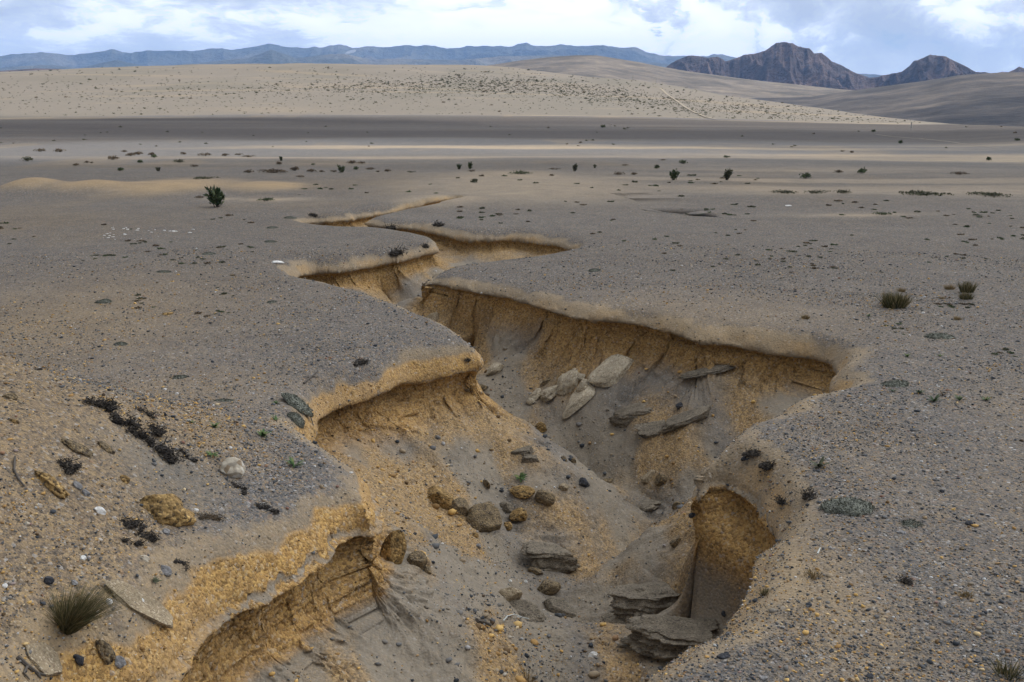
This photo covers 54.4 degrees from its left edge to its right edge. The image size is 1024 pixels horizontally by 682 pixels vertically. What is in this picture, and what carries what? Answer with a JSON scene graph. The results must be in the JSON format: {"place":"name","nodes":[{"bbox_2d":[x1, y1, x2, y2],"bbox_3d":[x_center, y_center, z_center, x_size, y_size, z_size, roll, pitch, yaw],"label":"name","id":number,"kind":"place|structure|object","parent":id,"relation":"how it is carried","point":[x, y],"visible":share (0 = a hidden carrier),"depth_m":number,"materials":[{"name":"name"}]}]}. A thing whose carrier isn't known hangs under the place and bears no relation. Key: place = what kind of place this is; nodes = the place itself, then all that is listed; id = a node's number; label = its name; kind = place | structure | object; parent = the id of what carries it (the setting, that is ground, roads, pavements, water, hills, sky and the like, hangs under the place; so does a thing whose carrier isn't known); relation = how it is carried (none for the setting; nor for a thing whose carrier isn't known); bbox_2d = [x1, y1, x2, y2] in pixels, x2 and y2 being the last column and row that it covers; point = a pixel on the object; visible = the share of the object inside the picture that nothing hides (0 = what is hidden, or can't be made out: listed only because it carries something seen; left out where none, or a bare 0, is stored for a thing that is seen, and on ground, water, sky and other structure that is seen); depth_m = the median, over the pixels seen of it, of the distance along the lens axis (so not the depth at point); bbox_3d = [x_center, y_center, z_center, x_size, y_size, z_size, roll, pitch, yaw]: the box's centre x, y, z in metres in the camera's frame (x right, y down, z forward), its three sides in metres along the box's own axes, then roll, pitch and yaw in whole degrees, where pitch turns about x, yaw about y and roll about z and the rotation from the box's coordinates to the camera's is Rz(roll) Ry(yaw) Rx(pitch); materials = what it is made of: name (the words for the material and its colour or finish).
{"place":"outdoors","nodes":[
{"label":"outdoors","id":0,"kind":"place"},
{"bbox_2d":[0,68,58,71],"bbox_3d":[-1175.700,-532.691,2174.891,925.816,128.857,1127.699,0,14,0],"label":"dark hill","id":1,"kind":"structure","parent":0,"point":[28,69],"depth_m":2264.82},
{"bbox_2d":[0,50,669,70],"bbox_3d":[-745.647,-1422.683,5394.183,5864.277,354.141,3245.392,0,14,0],"label":"foothills","id":2,"kind":"structure","parent":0,"point":[271,57],"depth_m":5773.90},
{"bbox_2d":[0,43,881,77],"bbox_3d":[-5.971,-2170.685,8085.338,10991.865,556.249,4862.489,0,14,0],"label":"mountain range","id":3,"kind":"structure","parent":0,"point":[155,58],"depth_m":8036.75,"materials":[{"name":"stone"}]},
{"bbox_2d":[0,63,946,123],"bbox_3d":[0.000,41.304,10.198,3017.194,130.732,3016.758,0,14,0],"label":"hill","id":4,"kind":"structure","parent":0,"point":[145,83],"depth_m":222.38,"materials":[{"name":"sand"}]},
{"bbox_2d":[0,67,914,123],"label":"scrub","id":5,"kind":"object","parent":4,"relation":"on","point":[560,88],"visible":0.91,"depth_m":237.80,"materials":[{"name":"green plant"}]},
{"bbox_2d":[0,114,1023,681],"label":"ground","id":6,"kind":"structure","parent":0,"point":[54,202],"depth_m":12.89,"materials":[{"name":"gravel"}]},
{"bbox_2d":[2,393,17,399],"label":"clod","id":7,"kind":"object","parent":6,"relation":"on","point":[13,396],"visible":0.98,"depth_m":7.01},
{"bbox_2d":[13,456,24,486],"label":"twig","id":8,"kind":"object","parent":6,"relation":"on","point":[14,470],"visible":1,"depth_m":6.17,"materials":[{"name":"grey wood"}]},
{"bbox_2d":[16,655,45,679],"bbox_3d":[-2.395,1.647,4.995,0.093,0.172,0.141,13,19,43],"label":"twig","id":9,"kind":"object","parent":6,"relation":"on","point":[26,664],"visible":1,"depth_m":4.98,"materials":[{"name":"grey wood"}]},
{"bbox_2d":[25,642,61,676],"bbox_3d":[-2.422,1.642,5.154,0.042,0.269,0.215,-35,26,4],"label":"crust slab","id":10,"kind":"object","parent":6,"relation":"on","point":[42,656],"depth_m":5.13,"materials":[{"name":"stone"}]},
{"bbox_2d":[44,576,53,584],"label":"stone","id":11,"kind":"object","parent":6,"relation":"on","point":[48,580],"visible":1,"depth_m":5.53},
{"bbox_2d":[34,470,69,498],"bbox_3d":[-2.908,0.903,6.292,0.278,0.086,0.111,38,11,12],"label":"clod","id":12,"kind":"object","parent":6,"relation":"on","point":[53,485],"visible":1,"depth_m":6.25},
{"bbox_2d":[56,455,84,474],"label":"dead plant","id":13,"kind":"object","parent":6,"relation":"on","point":[69,467],"visible":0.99,"depth_m":6.57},
{"bbox_2d":[61,438,93,456],"bbox_3d":[-3.002,0.740,6.862,0.243,0.066,0.097,30,15,-17],"label":"clod","id":14,"kind":"object","parent":6,"relation":"on","point":[76,447],"visible":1,"depth_m":6.84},
{"bbox_2d":[72,481,82,489],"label":"stone","id":15,"kind":"object","parent":6,"relation":"on","point":[77,485],"visible":1,"depth_m":6.43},
{"bbox_2d":[73,654,83,665],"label":"stone","id":16,"kind":"object","parent":6,"relation":"on","point":[79,660],"visible":1,"depth_m":5.34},
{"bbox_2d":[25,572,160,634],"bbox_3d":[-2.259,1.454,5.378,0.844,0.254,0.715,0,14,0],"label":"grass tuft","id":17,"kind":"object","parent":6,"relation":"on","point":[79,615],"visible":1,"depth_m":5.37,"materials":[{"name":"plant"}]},
{"bbox_2d":[94,506,105,514],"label":"stone","id":18,"kind":"object","parent":6,"relation":"on","point":[100,510],"visible":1,"depth_m":6.35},
{"bbox_2d":[82,395,122,412],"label":"dead plant","id":19,"kind":"object","parent":6,"relation":"on","point":[110,405],"visible":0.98,"depth_m":7.55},
{"bbox_2d":[95,299,111,303],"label":"cushion plant","id":20,"kind":"object","parent":6,"relation":"on","point":[101,301],"visible":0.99,"depth_m":15.35,"materials":[{"name":"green plant"}]},
{"bbox_2d":[95,639,115,664],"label":"clod","id":21,"kind":"object","parent":6,"relation":"on","point":[106,652],"visible":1,"depth_m":5.49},
{"bbox_2d":[97,440,114,453],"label":"clod","id":22,"kind":"object","parent":6,"relation":"on","point":[106,447],"visible":1,"depth_m":7.03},
{"bbox_2d":[115,655,125,668],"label":"stone","id":23,"kind":"object","parent":6,"relation":"on","point":[120,661],"visible":1,"depth_m":5.55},
{"bbox_2d":[120,475,129,483],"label":"clod","id":24,"kind":"object","parent":6,"relation":"on","point":[125,479],"visible":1,"depth_m":6.84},
{"bbox_2d":[108,407,157,441],"bbox_3d":[-2.918,0.636,7.529,0.433,0.244,0.290,0,14,0],"label":"dead plant","id":25,"kind":"object","parent":6,"relation":"on","point":[133,424],"visible":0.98,"depth_m":7.50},
{"bbox_2d":[119,537,147,545],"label":"dead plant","id":26,"kind":"object","parent":6,"relation":"on","point":[138,542],"visible":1,"depth_m":6.29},
{"bbox_2d":[104,580,172,628],"bbox_3d":[-2.222,1.554,5.937,0.039,0.549,0.208,-37,41,6],"label":"crust slab","id":27,"kind":"object","parent":6,"relation":"on","point":[153,610],"depth_m":5.92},
{"bbox_2d":[116,515,173,541],"bbox_3d":[-2.395,1.210,6.449,0.287,0.220,0.258,9,16,34],"label":"dead plant","id":28,"kind":"object","parent":6,"relation":"on","point":[134,524],"visible":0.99,"depth_m":6.43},
{"bbox_2d":[134,406,156,418],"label":"dead plant","id":29,"kind":"object","parent":6,"relation":"on","point":[148,413],"visible":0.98,"depth_m":7.90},
{"bbox_2d":[143,421,168,436],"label":"dead plant","id":30,"kind":"object","parent":6,"relation":"on","point":[161,431],"visible":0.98,"depth_m":7.70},
{"bbox_2d":[144,433,186,464],"bbox_3d":[-2.614,0.826,7.506,0.460,0.222,0.255,9,16,32],"label":"dead plant","id":31,"kind":"object","parent":6,"relation":"on","point":[168,453],"visible":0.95,"depth_m":7.48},
{"bbox_2d":[161,565,171,576],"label":"stone","id":32,"kind":"object","parent":6,"relation":"on","point":[166,570],"visible":0.99,"depth_m":6.30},
{"bbox_2d":[139,493,195,527],"bbox_3d":[-2.419,1.186,6.811,0.506,0.306,0.304,12,15,-21],"label":"boulder","id":33,"kind":"object","parent":6,"relation":"on","point":[169,509],"visible":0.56,"depth_m":6.75,"materials":[{"name":"stone"}]},
{"bbox_2d":[173,557,190,571],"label":"dead plant","id":34,"kind":"object","parent":6,"relation":"on","point":[175,561],"visible":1,"depth_m":6.48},
{"bbox_2d":[180,448,197,463],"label":"dead plant","id":35,"kind":"object","parent":6,"relation":"on","point":[188,455],"visible":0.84,"depth_m":7.64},
{"bbox_2d":[197,511,224,520],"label":"dead plant","id":36,"kind":"object","parent":6,"relation":"on","point":[214,517],"visible":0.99,"depth_m":7.04,"materials":[{"name":"brown plant"}]},
{"bbox_2d":[203,185,225,206],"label":"upright shrub","id":37,"kind":"object","parent":6,"relation":"on","point":[216,197],"visible":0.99,"depth_m":28.98,"materials":[{"name":"green plant"}]},
{"bbox_2d":[220,457,245,478],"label":"rock","id":38,"kind":"object","parent":6,"relation":"on","point":[234,467],"visible":0.98,"depth_m":7.69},
{"bbox_2d":[229,480,247,495],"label":"dead plant","id":39,"kind":"object","parent":6,"relation":"on","point":[243,491],"visible":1,"depth_m":7.59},
{"bbox_2d":[254,502,279,514],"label":"dead plant","id":40,"kind":"object","parent":6,"relation":"on","point":[266,507],"visible":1,"depth_m":7.43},
{"bbox_2d":[257,168,287,172],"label":"shrub","id":41,"kind":"object","parent":6,"relation":"on","point":[272,170],"visible":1,"depth_m":42.80,"materials":[{"name":"brown plant"}]},
{"bbox_2d":[287,411,304,427],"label":"cushion plant","id":42,"kind":"object","parent":6,"relation":"on","point":[297,419],"visible":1,"depth_m":9.88,"materials":[{"name":"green plant"}]},
{"bbox_2d":[281,392,313,416],"bbox_3d":[-2.216,0.645,10.357,0.417,0.110,0.377,38,3,-6],"label":"cushion plant","id":43,"kind":"object","parent":6,"relation":"on","point":[297,403],"visible":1,"depth_m":10.28,"materials":[{"name":"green plant"}]},
{"bbox_2d":[353,356,368,365],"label":"dead plant","id":44,"kind":"object","parent":6,"relation":"on","point":[363,361],"visible":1,"depth_m":11.99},
{"bbox_2d":[380,530,406,563],"bbox_3d":[-1.015,1.795,8.568,0.221,0.373,0.166,12,13,-18],"label":"rock","id":45,"kind":"object","parent":6,"relation":"on","point":[394,547],"visible":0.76,"depth_m":8.52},
{"bbox_2d":[388,244,409,255],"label":"dead plant","id":46,"kind":"object","parent":6,"relation":"on","point":[396,252],"visible":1,"depth_m":21.10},
{"bbox_2d":[407,551,427,569],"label":"rock","id":47,"kind":"object","parent":6,"relation":"on","point":[417,558],"visible":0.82,"depth_m":8.65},
{"bbox_2d":[426,312,438,320],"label":"rock","id":48,"kind":"object","parent":6,"relation":"on","point":[434,316],"visible":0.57,"depth_m":17.73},
{"bbox_2d":[427,486,453,509],"bbox_3d":[-0.839,1.809,11.253,0.352,0.344,0.282,11,18,-9],"label":"rock","id":49,"kind":"object","parent":6,"relation":"on","point":[442,497],"visible":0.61,"depth_m":11.13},
{"bbox_2d":[451,497,468,515],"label":"rock","id":50,"kind":"object","parent":6,"relation":"on","point":[460,505],"visible":0.85,"depth_m":11.14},
{"bbox_2d":[475,618,491,626],"bbox_3d":[-0.253,2.388,8.458,0.065,0.166,0.227,8,16,30],"label":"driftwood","id":51,"kind":"object","parent":6,"relation":"on","point":[477,620],"visible":1,"depth_m":8.44,"materials":[{"name":"grey wood"}]},
{"bbox_2d":[466,501,501,531],"bbox_3d":[-0.357,2.019,11.248,0.416,0.353,0.354,3,26,-31],"label":"boulder","id":52,"kind":"object","parent":6,"relation":"on","point":[484,517],"visible":0.91,"depth_m":11.15,"materials":[{"name":"stone"}]},
{"bbox_2d":[486,362,503,375],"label":"rock","id":53,"kind":"object","parent":6,"relation":"on","point":[496,368],"visible":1,"depth_m":15.61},
{"bbox_2d":[499,501,513,512],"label":"rock","id":54,"kind":"object","parent":6,"relation":"on","point":[506,507],"visible":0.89,"depth_m":11.70,"materials":[{"name":"grey stone"}]},
{"bbox_2d":[499,587,522,600],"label":"rock","id":55,"kind":"object","parent":6,"relation":"on","point":[510,593],"visible":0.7,"depth_m":9.59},
{"bbox_2d":[509,508,527,520],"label":"rock","id":56,"kind":"object","parent":6,"relation":"on","point":[518,514],"visible":1,"depth_m":11.59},
{"bbox_2d":[510,445,533,454],"bbox_3d":[0.127,1.383,12.402,0.309,0.110,0.154,-19,27,-5],"label":"rock ledge","id":57,"kind":"object","parent":6,"relation":"on","point":[528,449],"visible":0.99,"depth_m":12.37,"materials":[{"name":"grey stone"}]},
{"bbox_2d":[509,485,534,498],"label":"rock","id":58,"kind":"object","parent":6,"relation":"on","point":[522,492],"visible":1,"depth_m":11.85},
{"bbox_2d":[508,599,548,622],"bbox_3d":[0.108,2.659,9.585,0.577,0.300,0.404,13,8,-14],"label":"rock","id":59,"kind":"object","parent":6,"relation":"on","point":[530,610],"visible":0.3,"depth_m":9.56,"materials":[{"name":"grey stone"}]},
{"bbox_2d":[521,454,538,462],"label":"rock ledge","id":60,"kind":"object","parent":6,"relation":"on","point":[528,458],"visible":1,"depth_m":12.29,"materials":[{"name":"grey stone"}]},
{"bbox_2d":[528,388,540,400],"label":"rock","id":61,"kind":"object","parent":6,"relation":"on","point":[535,394],"visible":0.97,"depth_m":14.97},
{"bbox_2d":[527,567,543,574],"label":"rock","id":62,"kind":"object","parent":6,"relation":"on","point":[537,571],"visible":1,"depth_m":10.83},
{"bbox_2d":[535,422,546,432],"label":"rock","id":63,"kind":"object","parent":6,"relation":"on","point":[540,427],"visible":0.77,"depth_m":14.41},
{"bbox_2d":[535,489,554,505],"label":"rock","id":64,"kind":"object","parent":6,"relation":"on","point":[545,497],"visible":1,"depth_m":11.79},
{"bbox_2d":[540,385,557,402],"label":"rock","id":65,"kind":"object","parent":6,"relation":"on","point":[547,394],"visible":0.97,"depth_m":14.86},
{"bbox_2d":[537,579,560,595],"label":"rock","id":66,"kind":"object","parent":6,"relation":"on","point":[548,587],"visible":0.96,"depth_m":10.59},
{"bbox_2d":[521,541,580,571],"bbox_3d":[0.419,2.386,11.107,0.737,0.206,0.405,7,21,-15],"label":"rock slab","id":67,"kind":"object","parent":6,"relation":"on","point":[546,556],"visible":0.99,"depth_m":11.00,"materials":[{"name":"grey stone"}]},
{"bbox_2d":[544,596,576,617],"bbox_3d":[0.530,2.780,10.256,0.454,0.124,0.249,24,26,13],"label":"rock slab","id":68,"kind":"object","parent":6,"relation":"on","point":[553,604],"visible":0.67,"depth_m":10.22,"materials":[{"name":"grey stone"}]},
{"bbox_2d":[558,483,568,490],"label":"rock","id":69,"kind":"object","parent":6,"relation":"on","point":[563,487],"visible":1,"depth_m":12.10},
{"bbox_2d":[556,368,577,395],"bbox_3d":[0.845,0.614,14.932,0.264,0.505,0.303,38,-10,-37],"label":"rock","id":70,"kind":"object","parent":6,"relation":"on","point":[567,382],"visible":1,"depth_m":14.84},
{"bbox_2d":[562,384,594,418],"bbox_3d":[0.954,0.887,14.609,0.693,0.129,0.381,-45,25,-21],"label":"rock slab","id":71,"kind":"object","parent":6,"relation":"on","point":[577,401],"visible":0.96,"depth_m":14.52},
{"bbox_2d":[576,379,590,391],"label":"rock","id":72,"kind":"object","parent":6,"relation":"on","point":[584,384],"visible":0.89,"depth_m":14.66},
{"bbox_2d":[579,477,589,487],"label":"rock","id":73,"kind":"object","parent":6,"relation":"on","point":[583,482],"visible":1,"depth_m":12.28,"materials":[{"name":"stone"}]},
{"bbox_2d":[601,613,614,622],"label":"rock ledge","id":74,"kind":"object","parent":6,"relation":"on","point":[607,617],"visible":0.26,"depth_m":9.89,"materials":[{"name":"grey stone"}]},
{"bbox_2d":[588,354,633,387],"bbox_3d":[1.458,0.443,14.688,0.721,0.118,0.447,-41,54,-16],"label":"rock slab","id":75,"kind":"object","parent":6,"relation":"on","point":[609,371],"visible":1,"depth_m":14.63,"materials":[{"name":"stone"}]},
{"bbox_2d":[608,402,654,427],"bbox_3d":[1.685,1.028,13.909,0.726,0.223,0.363,-14,34,18],"label":"rock ledge","id":76,"kind":"object","parent":6,"relation":"on","point":[622,417],"visible":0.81,"depth_m":13.84,"materials":[{"name":"grey stone"}]},
{"bbox_2d":[607,581,679,623],"bbox_3d":[1.370,2.601,9.761,1.018,0.450,0.605,-12,18,-41],"label":"rock ledge","id":77,"kind":"object","parent":6,"relation":"on","point":[632,600],"visible":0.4,"depth_m":9.55,"materials":[{"name":"grey stone"}]},
{"bbox_2d":[641,470,654,483],"bbox_3d":[1.788,1.781,13.049,0.231,0.094,0.115,-44,22,-13],"label":"rock slab","id":78,"kind":"object","parent":6,"relation":"on","point":[646,478],"visible":1,"depth_m":13.01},
{"bbox_2d":[634,420,664,438],"bbox_3d":[1.954,1.199,13.493,0.596,0.108,0.298,-5,41,15],"label":"rock ledge","id":79,"kind":"object","parent":6,"relation":"on","point":[649,429],"visible":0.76,"depth_m":13.46,"materials":[{"name":"grey stone"}]},
{"bbox_2d":[639,499,662,512],"bbox_3d":[1.701,2.147,12.729,0.562,0.174,0.281,-5,17,31],"label":"rock ledge","id":80,"kind":"object","parent":6,"relation":"on","point":[646,505],"visible":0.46,"depth_m":12.62,"materials":[{"name":"grey stone"}]},
{"bbox_2d":[654,474,666,485],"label":"rock","id":81,"kind":"object","parent":6,"relation":"on","point":[660,479],"visible":1,"depth_m":12.81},
{"bbox_2d":[616,614,719,662],"bbox_3d":[1.456,2.706,8.864,1.103,0.480,0.662,3,8,-9],"label":"rock ledge","id":82,"kind":"object","parent":6,"relation":"on","point":[663,638],"visible":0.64,"depth_m":8.73,"materials":[{"name":"grey stone"}]},
{"bbox_2d":[669,168,679,179],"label":"upright shrub","id":83,"kind":"object","parent":6,"relation":"on","point":[674,173],"visible":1,"depth_m":38.85,"materials":[{"name":"green plant"}]},
{"bbox_2d":[669,538,680,547],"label":"rock","id":84,"kind":"object","parent":6,"relation":"on","point":[674,542],"visible":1,"depth_m":10.18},
{"bbox_2d":[659,404,711,434],"bbox_3d":[2.333,1.052,13.313,0.802,0.160,0.321,-26,25,3],"label":"rock ledge","id":85,"kind":"object","parent":6,"relation":"on","point":[680,420],"visible":0.99,"depth_m":13.24,"materials":[{"name":"grey stone"}]},
{"bbox_2d":[677,364,734,379],"bbox_3d":[2.684,0.427,13.768,0.830,0.077,0.207,-12,21,4],"label":"rock ledge","id":86,"kind":"object","parent":6,"relation":"on","point":[702,372],"visible":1,"depth_m":13.72,"materials":[{"name":"grey stone"}]},
{"bbox_2d":[717,653,730,658],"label":"stone","id":87,"kind":"object","parent":6,"relation":"on","point":[723,655],"visible":1,"depth_m":5.54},
{"bbox_2d":[724,168,732,179],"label":"upright shrub","id":88,"kind":"object","parent":6,"relation":"on","point":[728,173],"visible":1,"depth_m":39.10,"materials":[{"name":"green plant"}]},
{"bbox_2d":[740,447,764,458],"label":"dead plant","id":89,"kind":"object","parent":6,"relation":"on","point":[750,453],"visible":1,"depth_m":8.98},
{"bbox_2d":[758,459,778,472],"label":"dead plant","id":90,"kind":"object","parent":6,"relation":"on","point":[764,466],"visible":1,"depth_m":8.77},
{"bbox_2d":[771,495,787,504],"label":"dead plant","id":91,"kind":"object","parent":6,"relation":"on","point":[780,500],"visible":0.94,"depth_m":8.14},
{"bbox_2d":[772,189,798,193],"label":"shrub","id":92,"kind":"object","parent":6,"relation":"on","point":[783,191],"visible":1,"depth_m":33.59,"materials":[{"name":"green plant"}]},
{"bbox_2d":[794,487,817,502],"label":"dead plant","id":93,"kind":"object","parent":6,"relation":"on","point":[806,495],"visible":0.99,"depth_m":7.88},
{"bbox_2d":[803,568,826,579],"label":"grass tuft","id":94,"kind":"object","parent":6,"relation":"on","point":[812,575],"visible":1,"depth_m":6.43,"materials":[{"name":"plant"}]},
{"bbox_2d":[809,456,830,467],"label":"green plant","id":95,"kind":"object","parent":6,"relation":"on","point":[820,464],"visible":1,"depth_m":8.40,"materials":[{"name":"green plant"}]},
{"bbox_2d":[819,496,876,516],"bbox_3d":[2.530,1.242,7.530,0.422,0.098,0.355,-3,13,1],"label":"cushion plant","id":96,"kind":"object","parent":6,"relation":"on","point":[852,506],"visible":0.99,"depth_m":7.47,"materials":[{"name":"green plant"}]},
{"bbox_2d":[880,380,908,386],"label":"cushion plant","id":97,"kind":"object","parent":6,"relation":"on","point":[898,383],"visible":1,"depth_m":10.72,"materials":[{"name":"green plant"}]},
{"bbox_2d":[869,290,920,308],"bbox_3d":[5.737,-0.615,14.828,0.645,0.269,0.835,-7,15,-27],"label":"grass tuft","id":98,"kind":"object","parent":6,"relation":"on","point":[892,301],"visible":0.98,"depth_m":14.79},
{"bbox_2d":[894,575,915,586],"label":"dead plant","id":99,"kind":"object","parent":6,"relation":"on","point":[905,580],"visible":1,"depth_m":6.36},
{"bbox_2d":[898,518,923,528],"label":"cushion plant","id":100,"kind":"object","parent":6,"relation":"on","point":[909,522],"visible":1,"depth_m":7.24,"materials":[{"name":"green plant"}]},
{"bbox_2d":[899,190,954,195],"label":"shrub","id":101,"kind":"object","parent":6,"relation":"on","point":[919,192],"visible":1,"depth_m":32.85,"materials":[{"name":"green plant"}]},
{"bbox_2d":[923,332,955,338],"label":"cushion plant","id":102,"kind":"object","parent":6,"relation":"on","point":[935,335],"visible":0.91,"depth_m":12.95,"materials":[{"name":"green plant"}]},
{"bbox_2d":[957,291,974,299],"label":"grass tuft","id":103,"kind":"object","parent":6,"relation":"on","point":[963,295],"visible":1,"depth_m":15.57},
{"bbox_2d":[958,590,975,597],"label":"grass tuft","id":104,"kind":"object","parent":6,"relation":"on","point":[967,594],"visible":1,"depth_m":6.17,"materials":[{"name":"plant"}]},
{"bbox_2d":[957,279,982,292],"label":"grass tuft","id":105,"kind":"object","parent":6,"relation":"on","point":[966,287],"visible":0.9,"depth_m":16.05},
{"bbox_2d":[966,191,1012,197],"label":"shrub","id":106,"kind":"object","parent":6,"relation":"on","point":[992,194],"visible":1,"depth_m":33.01,"materials":[{"name":"green plant"}]},
{"bbox_2d":[986,652,1023,680],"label":"grass tuft","id":107,"kind":"object","parent":6,"relation":"on","point":[1012,672],"visible":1,"depth_m":5.37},
{"bbox_2d":[0,0,1023,74],"label":"sky","id":108,"kind":"structure","parent":0,"point":[879,37],"materials":[{"name":"blue"}]},
{"bbox_2d":[487,55,851,97],"bbox_3d":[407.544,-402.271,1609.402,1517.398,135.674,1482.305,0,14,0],"label":"brown hill","id":109,"kind":"structure","parent":0,"point":[597,66],"depth_m":1670.11,"materials":[{"name":"sand"}]},
{"bbox_2d":[660,88,714,118],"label":"path","id":110,"kind":"structure","parent":0,"point":[681,103],"depth_m":207.26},
{"bbox_2d":[666,42,1023,89],"bbox_3d":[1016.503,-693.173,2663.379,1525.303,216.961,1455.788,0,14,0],"label":"rocky mountain","id":111,"kind":"structure","parent":0,"point":[786,62],"depth_m":2661.97,"materials":[{"name":"stone"}]},
{"bbox_2d":[749,72,1023,126],"bbox_3d":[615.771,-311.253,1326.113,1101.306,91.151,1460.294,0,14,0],"label":"scrub hill","id":112,"kind":"structure","parent":0,"point":[997,99],"depth_m":1133.33,"materials":[{"name":"sand"}]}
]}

